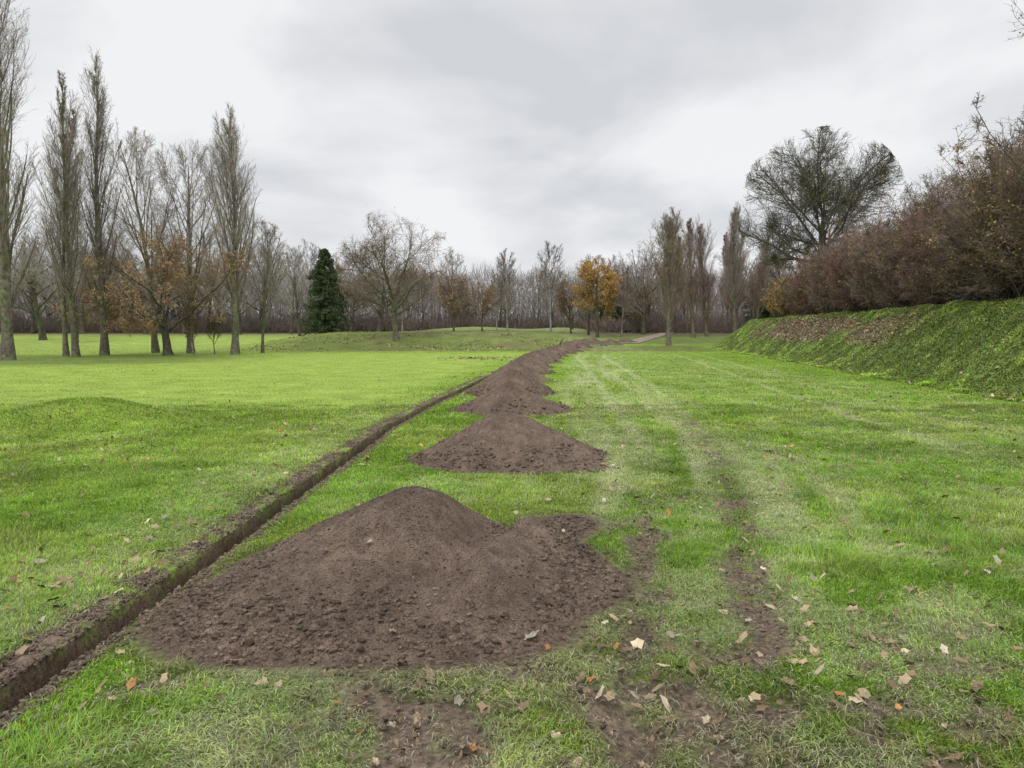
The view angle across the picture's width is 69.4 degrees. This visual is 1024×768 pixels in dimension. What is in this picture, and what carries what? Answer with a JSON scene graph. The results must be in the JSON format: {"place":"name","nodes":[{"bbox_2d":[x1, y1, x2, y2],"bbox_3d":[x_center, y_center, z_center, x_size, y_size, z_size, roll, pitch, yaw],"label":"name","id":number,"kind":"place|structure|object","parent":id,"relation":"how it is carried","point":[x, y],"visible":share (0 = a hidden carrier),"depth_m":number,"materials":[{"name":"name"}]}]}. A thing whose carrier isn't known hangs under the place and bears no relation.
{"place":"outdoors","nodes":[
{"label":"outdoors","id":0,"kind":"place"},
{"bbox_2d":[0,300,1023,767],"bbox_3d":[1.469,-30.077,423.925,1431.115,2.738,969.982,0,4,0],"label":"ground","id":1,"kind":"structure","parent":0,"point":[380,342],"depth_m":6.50,"materials":[{"name":"green plant"}]},
{"bbox_2d":[0,0,44,359],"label":"poplar tree","id":2,"kind":"object","parent":1,"relation":"on","point":[7,348],"visible":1,"depth_m":39.77,"materials":[{"name":"brown plant"}]},
{"bbox_2d":[11,234,52,333],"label":"bare tree","id":3,"kind":"object","parent":1,"relation":"on","point":[32,331],"visible":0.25,"depth_m":94.16,"materials":[{"name":"brown plant"}]},
{"bbox_2d":[12,240,56,332],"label":"bare tree","id":4,"kind":"object","parent":1,"relation":"on","point":[30,287],"visible":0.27,"depth_m":99.43,"materials":[{"name":"brown plant"}]},
{"bbox_2d":[22,254,59,332],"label":"bare tree","id":5,"kind":"object","parent":1,"relation":"on","point":[46,310],"visible":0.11,"depth_m":108.39,"materials":[{"name":"brown plant"}]},
{"bbox_2d":[11,225,96,339],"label":"oak tree","id":6,"kind":"object","parent":1,"relation":"on","point":[40,326],"visible":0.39,"depth_m":77.93,"materials":[{"name":"brown plant"}]},
{"bbox_2d":[32,94,88,356],"bbox_3d":[-27.909,-9.770,45.739,3.181,16.307,3.151,0,4,0],"label":"poplar tree","id":7,"kind":"object","parent":1,"relation":"on","point":[65,344],"visible":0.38,"depth_m":45.70,"materials":[{"name":"brown plant"}]},
{"bbox_2d":[39,69,101,356],"bbox_3d":[-26.813,-9.887,44.823,3.414,16.721,3.210,2,4,21],"label":"poplar tree","id":8,"kind":"object","parent":1,"relation":"on","point":[68,244],"visible":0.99,"depth_m":44.21,"materials":[{"name":"brown plant"}]},
{"bbox_2d":[46,282,99,341],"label":"oak tree","id":9,"kind":"object","parent":1,"relation":"on","point":[58,308],"visible":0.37,"depth_m":74.86,"materials":[{"name":"brown plant"}]},
{"bbox_2d":[46,225,114,333],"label":"bare tree","id":10,"kind":"object","parent":1,"relation":"on","point":[82,329],"visible":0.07,"depth_m":93.93,"materials":[{"name":"brown plant"}]},
{"bbox_2d":[74,45,126,355],"bbox_3d":[-26.645,-11.606,47.726,2.980,19.778,3.023,2,4,24],"label":"poplar tree","id":11,"kind":"object","parent":1,"relation":"on","point":[96,142],"visible":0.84,"depth_m":47.29,"materials":[{"name":"brown plant"}]},
{"bbox_2d":[102,221,142,332],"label":"bare tree","id":12,"kind":"object","parent":1,"relation":"on","point":[111,246],"visible":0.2,"depth_m":97.90,"materials":[{"name":"brown plant"}]},
{"bbox_2d":[110,260,175,333],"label":"bare tree","id":13,"kind":"object","parent":1,"relation":"on","point":[145,332],"visible":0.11,"depth_m":92.08,"materials":[{"name":"brown plant"}]},
{"bbox_2d":[88,126,205,352],"bbox_3d":[-26.068,-10.229,53.047,8.214,16.214,7.418,0,4,0],"label":"lime tree","id":14,"kind":"object","parent":1,"relation":"on","point":[155,347],"visible":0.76,"depth_m":52.62,"materials":[{"name":"brown plant"}]},
{"bbox_2d":[49,225,259,354],"bbox_3d":[-23.485,-6.155,49.059,11.671,8.664,11.579,3,5,40],"label":"oak tree","id":15,"kind":"object","parent":1,"relation":"on","point":[165,278],"visible":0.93,"depth_m":47.75,"materials":[{"name":"brown plant"}]},
{"bbox_2d":[146,262,210,333],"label":"bare tree","id":16,"kind":"object","parent":1,"relation":"on","point":[183,329],"visible":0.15,"depth_m":93.25,"materials":[{"name":"brown plant"}]},
{"bbox_2d":[129,139,228,353],"bbox_3d":[-22.895,-9.734,53.346,7.658,15.210,6.546,2,4,23],"label":"lime tree","id":17,"kind":"object","parent":1,"relation":"on","point":[189,227],"visible":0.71,"depth_m":52.38,"materials":[{"name":"brown plant"}]},
{"bbox_2d":[180,301,202,354],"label":"birch tree","id":18,"kind":"object","parent":1,"relation":"on","point":[194,322],"visible":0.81,"depth_m":49.67,"materials":[{"name":"brown plant"}]},
{"bbox_2d":[182,231,226,332],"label":"bare tree","id":19,"kind":"object","parent":1,"relation":"on","point":[209,308],"visible":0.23,"depth_m":98.65,"materials":[{"name":"brown plant"}]},
{"bbox_2d":[203,316,224,353],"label":"tree","id":20,"kind":"object","parent":1,"relation":"on","point":[216,327],"visible":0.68,"depth_m":50.69,"materials":[{"name":"brown plant"}]},
{"bbox_2d":[179,249,254,332],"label":"bare tree","id":21,"kind":"object","parent":1,"relation":"on","point":[218,302],"visible":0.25,"depth_m":95.13,"materials":[{"name":"brown plant"}]},
{"bbox_2d":[197,102,264,354],"bbox_3d":[-18.860,-10.418,49.834,4.268,17.031,4.437,0,4,0],"label":"poplar tree","id":22,"kind":"object","parent":1,"relation":"on","point":[234,214],"visible":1,"depth_m":49.75,"materials":[{"name":"brown plant"}]},
{"bbox_2d":[208,251,263,334],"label":"bare tree","id":23,"kind":"object","parent":1,"relation":"on","point":[239,313],"visible":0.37,"depth_m":90.78,"materials":[{"name":"brown plant"}]},
{"bbox_2d":[238,234,291,332],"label":"bare tree","id":24,"kind":"object","parent":1,"relation":"on","point":[261,308],"visible":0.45,"depth_m":98.94,"materials":[{"name":"brown plant"}]},
{"bbox_2d":[249,245,281,305],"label":"bare tree","id":25,"kind":"object","parent":1,"relation":"on","point":[272,285],"visible":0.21,"depth_m":105.33,"materials":[{"name":"brown plant"}]},
{"bbox_2d":[238,219,297,352],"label":"lime tree","id":26,"kind":"object","parent":1,"relation":"on","point":[269,246],"visible":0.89,"depth_m":53.44,"materials":[{"name":"brown plant"}]},
{"bbox_2d":[0,337,564,720],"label":"trench","id":27,"kind":"object","parent":1,"relation":"on","point":[34,679],"visible":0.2,"depth_m":4.70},
{"bbox_2d":[267,246,309,333],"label":"bare tree","id":28,"kind":"object","parent":1,"relation":"on","point":[299,304],"visible":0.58,"depth_m":93.95,"materials":[{"name":"brown plant"}]},
{"bbox_2d":[276,246,311,335],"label":"lime tree","id":29,"kind":"object","parent":1,"relation":"on","point":[291,304],"visible":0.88,"depth_m":85.12,"materials":[{"name":"brown plant"}]},
{"bbox_2d":[274,278,314,332],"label":"bare tree","id":30,"kind":"object","parent":1,"relation":"on","point":[286,303],"visible":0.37,"depth_m":108.23,"materials":[{"name":"brown plant"}]},
{"bbox_2d":[289,239,320,317],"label":"bare tree","id":31,"kind":"object","parent":1,"relation":"on","point":[312,261],"visible":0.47,"depth_m":116.21,"materials":[{"name":"brown plant"}]},
{"bbox_2d":[294,248,356,335],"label":"conifer tree","id":32,"kind":"object","parent":1,"relation":"on","point":[325,280],"visible":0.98,"depth_m":78.74,"materials":[{"name":"green plant"}]},
{"bbox_2d":[310,255,380,331],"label":"bare tree","id":33,"kind":"object","parent":1,"relation":"on","point":[342,310],"visible":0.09,"depth_m":97.70,"materials":[{"name":"brown plant"}]},
{"bbox_2d":[323,268,379,331],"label":"bare tree","id":34,"kind":"object","parent":1,"relation":"on","point":[352,314],"visible":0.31,"depth_m":95.35,"materials":[{"name":"brown plant"}]},
{"bbox_2d":[101,485,656,686],"bbox_3d":[-0.624,0.997,4.927,3.166,0.579,3.297,0,4,0],"label":"soil mound","id":35,"kind":"object","parent":1,"relation":"on","point":[432,576],"visible":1,"depth_m":4.11,"materials":[{"name":"soil"}]},
{"bbox_2d":[341,251,416,331],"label":"bare tree","id":36,"kind":"object","parent":1,"relation":"on","point":[379,326],"visible":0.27,"depth_m":90.96,"materials":[{"name":"brown plant"}]},
{"bbox_2d":[0,305,772,332],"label":"undergrowth","id":37,"kind":"object","parent":1,"relation":"on","point":[658,323],"visible":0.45,"depth_m":100.09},
{"bbox_2d":[364,271,410,331],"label":"bare tree","id":38,"kind":"object","parent":1,"relation":"on","point":[387,306],"visible":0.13,"depth_m":102.00,"materials":[{"name":"brown plant"}]},
{"bbox_2d":[335,207,449,340],"bbox_3d":[-10.288,-9.153,62.846,9.884,11.087,10.474,0,4,0],"label":"oak tree","id":39,"kind":"object","parent":1,"relation":"on","point":[379,251],"visible":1,"depth_m":62.09,"materials":[{"name":"brown plant"}]},
{"bbox_2d":[11,258,788,332],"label":"woodland","id":40,"kind":"object","parent":1,"relation":"on","point":[441,312],"visible":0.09,"depth_m":120.15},
{"bbox_2d":[391,263,410,331],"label":"birch tree","id":41,"kind":"object","parent":1,"relation":"on","point":[393,290],"visible":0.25,"depth_m":87.20,"materials":[{"name":"brown plant"}]},
{"bbox_2d":[242,331,601,350],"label":"leaf litter","id":42,"kind":"object","parent":1,"relation":"on","point":[400,343],"visible":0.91,"depth_m":62.43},
{"bbox_2d":[409,265,435,329],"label":"bare tree","id":43,"kind":"object","parent":1,"relation":"on","point":[423,312],"visible":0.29,"depth_m":109.80,"materials":[{"name":"brown plant"}]},
{"bbox_2d":[434,246,468,327],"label":"bare tree","id":44,"kind":"object","parent":1,"relation":"on","point":[452,272],"visible":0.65,"depth_m":109.24,"materials":[{"name":"brown plant"}]},
{"bbox_2d":[432,272,474,331],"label":"oak tree","id":45,"kind":"object","parent":1,"relation":"on","point":[449,294],"visible":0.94,"depth_m":79.43,"materials":[{"name":"brown plant"}]},
{"bbox_2d":[464,281,501,330],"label":"oak tree","id":46,"kind":"object","parent":1,"relation":"on","point":[484,301],"visible":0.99,"depth_m":88.70,"materials":[{"name":"brown plant"}]},
{"bbox_2d":[480,258,512,327],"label":"bare tree","id":47,"kind":"object","parent":1,"relation":"on","point":[501,312],"visible":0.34,"depth_m":109.59,"materials":[{"name":"brown plant"}]},
{"bbox_2d":[493,248,518,331],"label":"birch tree","id":48,"kind":"object","parent":1,"relation":"on","point":[499,284],"visible":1,"depth_m":81.03,"materials":[{"name":"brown plant"}]},
{"bbox_2d":[488,283,527,327],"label":"bare tree","id":49,"kind":"object","parent":1,"relation":"on","point":[513,302],"visible":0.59,"depth_m":108.28,"materials":[{"name":"brown plant"}]},
{"bbox_2d":[462,369,557,396],"bbox_3d":[-0.203,-0.033,19.015,2.548,0.725,2.386,4,6,43],"label":"soil mound","id":50,"kind":"object","parent":1,"relation":"on","point":[529,383],"visible":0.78,"depth_m":18.68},
{"bbox_2d":[407,412,613,474],"bbox_3d":[-0.065,0.673,9.418,2.816,0.654,2.764,0,4,0],"label":"soil mound","id":51,"kind":"object","parent":1,"relation":"on","point":[507,442],"visible":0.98,"depth_m":8.76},
{"bbox_2d":[448,381,573,416],"bbox_3d":[0.021,0.309,14.800,2.612,0.722,2.470,3,5,37],"label":"soil mound","id":52,"kind":"object","parent":1,"relation":"on","point":[511,396],"visible":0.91,"depth_m":14.33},
{"bbox_2d":[0,376,1023,767],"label":"soil crumbs","id":53,"kind":"object","parent":1,"relation":"on","point":[104,610],"visible":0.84,"depth_m":3.97,"materials":[{"name":"soil"}]},
{"bbox_2d":[0,301,1023,713],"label":"leaf litter","id":54,"kind":"object","parent":1,"relation":"on","point":[760,703],"visible":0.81,"depth_m":3.89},
{"bbox_2d":[480,361,553,382],"bbox_3d":[0.060,-0.335,23.554,2.418,0.783,2.431,-3,5,-39],"label":"soil mound","id":55,"kind":"object","parent":1,"relation":"on","point":[519,366],"visible":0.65,"depth_m":23.28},
{"bbox_2d":[491,357,556,374],"bbox_3d":[0.446,-0.668,27.971,2.611,0.748,2.544,0,4,0],"label":"soil mound","id":56,"kind":"object","parent":1,"relation":"on","point":[539,369],"visible":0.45,"depth_m":27.70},
{"bbox_2d":[509,350,561,362],"bbox_3d":[1.229,-1.335,37.155,2.888,0.754,2.752,0,4,0],"label":"soil mound","id":57,"kind":"object","parent":1,"relation":"on","point":[542,356],"visible":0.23,"depth_m":36.92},
{"bbox_2d":[524,267,550,328],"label":"bare tree","id":58,"kind":"object","parent":1,"relation":"on","point":[539,306],"visible":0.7,"depth_m":108.36,"materials":[{"name":"brown plant"}]},
{"bbox_2d":[520,353,555,368],"bbox_3d":[0.712,-0.982,32.525,2.455,0.807,2.486,0,4,0],"label":"soil mound","id":59,"kind":"object","parent":1,"relation":"on","point":[533,358],"visible":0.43,"depth_m":32.23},
{"bbox_2d":[535,241,568,332],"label":"birch tree","id":60,"kind":"object","parent":1,"relation":"on","point":[547,261],"visible":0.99,"depth_m":87.66,"materials":[{"name":"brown plant"}]},
{"bbox_2d":[551,279,589,332],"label":"oak tree","id":61,"kind":"object","parent":1,"relation":"on","point":[563,297],"visible":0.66,"depth_m":92.06,"materials":[{"name":"brown plant"}]},
{"bbox_2d":[561,339,592,347],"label":"soil mound","id":62,"kind":"object","parent":1,"relation":"on","point":[577,343],"visible":0.93,"depth_m":61.85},
{"bbox_2d":[569,254,604,334],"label":"bare tree","id":63,"kind":"object","parent":1,"relation":"on","point":[588,327],"visible":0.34,"depth_m":88.94,"materials":[{"name":"brown plant"}]},
{"bbox_2d":[570,255,623,337],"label":"maple tree","id":64,"kind":"object","parent":1,"relation":"on","point":[592,275],"visible":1,"depth_m":82.68,"materials":[{"name":"orange plant"}]},
{"bbox_2d":[590,269,621,322],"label":"conifer tree","id":65,"kind":"object","parent":1,"relation":"on","point":[601,314],"visible":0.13,"depth_m":106.88,"materials":[{"name":"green plant"}]},
{"bbox_2d":[609,264,635,336],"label":"birch tree","id":66,"kind":"object","parent":1,"relation":"on","point":[625,312],"visible":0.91,"depth_m":85.30,"materials":[{"name":"brown plant"}]},
{"bbox_2d":[611,279,646,332],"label":"conifer tree","id":67,"kind":"object","parent":1,"relation":"on","point":[618,312],"visible":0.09,"depth_m":105.02,"materials":[{"name":"brown plant"}]},
{"bbox_2d":[612,240,661,332],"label":"bare tree","id":68,"kind":"object","parent":1,"relation":"on","point":[636,275],"visible":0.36,"depth_m":99.56,"materials":[{"name":"brown plant"}]},
{"bbox_2d":[619,287,655,332],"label":"oak tree","id":69,"kind":"object","parent":1,"relation":"on","point":[637,296],"visible":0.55,"depth_m":95.06,"materials":[{"name":"brown plant"}]},
{"bbox_2d":[618,240,673,334],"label":"bare tree","id":70,"kind":"object","parent":1,"relation":"on","point":[642,311],"visible":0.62,"depth_m":91.37,"materials":[{"name":"brown plant"}]},
{"bbox_2d":[636,206,701,345],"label":"lime tree","id":71,"kind":"object","parent":1,"relation":"on","point":[668,254],"visible":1,"depth_m":68.49,"materials":[{"name":"brown plant"}]},
{"bbox_2d":[654,212,683,337],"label":"poplar tree","id":72,"kind":"object","parent":1,"relation":"on","point":[675,293],"visible":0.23,"depth_m":83.69,"materials":[{"name":"brown plant"}]},
{"bbox_2d":[679,217,706,337],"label":"poplar tree","id":73,"kind":"object","parent":1,"relation":"on","point":[691,299],"visible":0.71,"depth_m":82.62,"materials":[{"name":"brown plant"}]},
{"bbox_2d":[691,219,718,336],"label":"poplar tree","id":74,"kind":"object","parent":1,"relation":"on","point":[705,288],"visible":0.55,"depth_m":84.78,"materials":[{"name":"brown plant"}]},
{"bbox_2d":[718,232,748,321],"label":"poplar tree","id":75,"kind":"object","parent":1,"relation":"on","point":[727,269],"visible":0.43,"depth_m":87.50,"materials":[{"name":"brown plant"}]},
{"bbox_2d":[719,241,752,311],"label":"bare tree","id":76,"kind":"object","parent":1,"relation":"on","point":[741,296],"visible":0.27,"depth_m":89.42,"materials":[{"name":"brown plant"}]},
{"bbox_2d":[722,201,751,330],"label":"poplar tree","id":77,"kind":"object","parent":1,"relation":"on","point":[732,247],"visible":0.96,"depth_m":78.87,"materials":[{"name":"brown plant"}]},
{"bbox_2d":[714,248,759,317],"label":"bare tree","id":78,"kind":"object","parent":1,"relation":"on","point":[721,260],"visible":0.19,"depth_m":107.15,"materials":[{"name":"brown plant"}]},
{"bbox_2d":[744,232,771,318],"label":"poplar tree","id":79,"kind":"object","parent":1,"relation":"on","point":[759,282],"visible":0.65,"depth_m":88.61,"materials":[{"name":"brown plant"}]},
{"bbox_2d":[737,262,779,324],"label":"conifer tree","id":80,"kind":"object","parent":1,"relation":"on","point":[765,314],"visible":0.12,"depth_m":99.01,"materials":[{"name":"green plant"}]},
{"bbox_2d":[760,272,790,317],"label":"hedge shrub","id":81,"kind":"object","parent":1,"relation":"on","point":[769,298],"visible":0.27,"depth_m":59.84,"materials":[{"name":"yellow plant"}]},
{"bbox_2d":[755,243,805,288],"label":"bare tree","id":82,"kind":"object","parent":1,"relation":"on","point":[778,275],"visible":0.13,"depth_m":95.67,"materials":[{"name":"brown plant"}]},
{"bbox_2d":[768,272,820,316],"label":"hedge shrub","id":83,"kind":"object","parent":1,"relation":"on","point":[781,304],"visible":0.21,"depth_m":55.26,"materials":[{"name":"brown plant"}]},
{"bbox_2d":[778,260,828,315],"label":"hedge shrub","id":84,"kind":"object","parent":1,"relation":"on","point":[790,305],"visible":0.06,"depth_m":52.97,"materials":[{"name":"brown plant"}]},
{"bbox_2d":[775,253,839,314],"bbox_3d":[21.268,-6.817,49.616,6.025,5.243,5.547,0,4,3],"label":"hedge shrub","id":85,"kind":"object","parent":1,"relation":"on","point":[803,282],"visible":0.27,"depth_m":49.86,"materials":[{"name":"brown plant"}]},
{"bbox_2d":[738,124,905,271],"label":"oak tree","id":86,"kind":"object","parent":1,"relation":"on","point":[845,204],"visible":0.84,"depth_m":67.96,"materials":[{"name":"brown plant"}]},
{"bbox_2d":[799,216,876,312],"bbox_3d":[20.792,-7.191,46.132,5.963,6.458,5.221,-3,5,-32],"label":"hedge shrub","id":87,"kind":"object","parent":1,"relation":"on","point":[820,289],"visible":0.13,"depth_m":45.98,"materials":[{"name":"brown plant"}]},
{"bbox_2d":[801,211,896,311],"bbox_3d":[19.969,-6.981,42.745,6.096,6.461,6.266,0,4,-4],"label":"hedge shrub","id":88,"kind":"object","parent":1,"relation":"on","point":[831,248],"visible":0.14,"depth_m":42.80,"materials":[{"name":"brown plant"}]},
{"bbox_2d":[809,228,912,311],"bbox_3d":[19.796,-6.267,39.621,6.541,5.320,5.727,-1,4,-9],"label":"hedge shrub","id":89,"kind":"object","parent":1,"relation":"on","point":[835,277],"visible":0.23,"depth_m":39.87,"materials":[{"name":"brown plant"}]},
{"bbox_2d":[711,298,1023,400],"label":"leaf litter","id":90,"kind":"object","parent":1,"relation":"on","point":[801,325],"visible":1,"depth_m":35.47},
{"bbox_2d":[838,198,940,310],"bbox_3d":[19.193,-6.281,36.674,6.106,5.880,5.346,-2,5,-30],"label":"hedge shrub","id":91,"kind":"object","parent":1,"relation":"on","point":[867,285],"visible":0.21,"depth_m":36.53,"materials":[{"name":"brown plant"}]},
{"bbox_2d":[837,166,951,308],"bbox_3d":[19.115,-6.287,33.648,6.070,6.873,5.905,-1,4,-15],"label":"hedge shrub","id":92,"kind":"object","parent":1,"relation":"on","point":[878,254],"visible":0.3,"depth_m":34.28,"materials":[{"name":"brown plant"}]},
{"bbox_2d":[869,168,968,305],"bbox_3d":[22.403,-7.201,38.208,6.913,8.280,7.107,0,4,4],"label":"hedge shrub","id":93,"kind":"object","parent":1,"relation":"on","point":[873,219],"visible":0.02,"depth_m":38.39,"materials":[{"name":"brown plant"}]},
{"bbox_2d":[880,162,988,304],"bbox_3d":[19.050,-6.181,31.096,7.888,6.527,7.770,-3,5,-32],"label":"hedge shrub","id":94,"kind":"object","parent":1,"relation":"on","point":[912,216],"visible":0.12,"depth_m":31.46,"materials":[{"name":"brown plant"}]},
{"bbox_2d":[876,158,1022,305],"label":"hedge shrub","id":95,"kind":"object","parent":1,"relation":"on","point":[921,280],"visible":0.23,"depth_m":29.72,"materials":[{"name":"brown plant"}]},
{"bbox_2d":[889,128,1023,300],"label":"hedge shrub","id":96,"kind":"object","parent":1,"relation":"on","point":[905,213],"visible":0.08,"depth_m":30.48,"materials":[{"name":"brown plant"}]},
{"bbox_2d":[889,127,1023,298],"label":"hedge shrub","id":97,"kind":"object","parent":1,"relation":"on","point":[898,239],"visible":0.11,"depth_m":29.26,"materials":[{"name":"brown plant"}]},
{"bbox_2d":[913,132,1023,300],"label":"hedge shrub","id":98,"kind":"object","parent":1,"relation":"on","point":[971,296],"visible":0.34,"depth_m":26.41,"materials":[{"name":"brown plant"}]},
{"bbox_2d":[917,92,1023,298],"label":"hedge shrub","id":99,"kind":"object","parent":1,"relation":"on","point":[1010,225],"visible":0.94,"depth_m":22.71,"materials":[{"name":"brown plant"}]},
{"bbox_2d":[927,116,1023,300],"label":"hedge shrub","id":100,"kind":"object","parent":1,"relation":"on","point":[982,274],"visible":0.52,"depth_m":24.33,"materials":[{"name":"brown plant"}]},
{"bbox_2d":[934,125,1023,292],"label":"hedge shrub","id":101,"kind":"object","parent":1,"relation":"on","point":[941,151],"visible":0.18,"depth_m":26.11,"materials":[{"name":"brown plant"}]},
{"bbox_2d":[970,120,1023,195],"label":"hedge shrub","id":102,"kind":"object","parent":1,"relation":"on","point":[994,158],"visible":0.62,"depth_m":22.60,"materials":[{"name":"brown plant"}]},
{"bbox_2d":[982,108,1023,192],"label":"hedge shrub","id":103,"kind":"object","parent":1,"relation":"on","point":[1000,148],"visible":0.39,"depth_m":24.13,"materials":[{"name":"brown plant"}]},
{"bbox_2d":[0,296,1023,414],"bbox_3d":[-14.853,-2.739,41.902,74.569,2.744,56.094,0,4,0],"label":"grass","id":104,"kind":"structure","parent":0,"point":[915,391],"depth_m":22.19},
{"bbox_2d":[0,0,1023,322],"label":"sky","id":105,"kind":"structure","parent":0,"point":[494,126],"materials":[{"name":"grey"}]},
{"bbox_2d":[711,297,1023,402],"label":"rough grass","id":106,"kind":"structure","parent":0,"point":[895,376],"depth_m":25.56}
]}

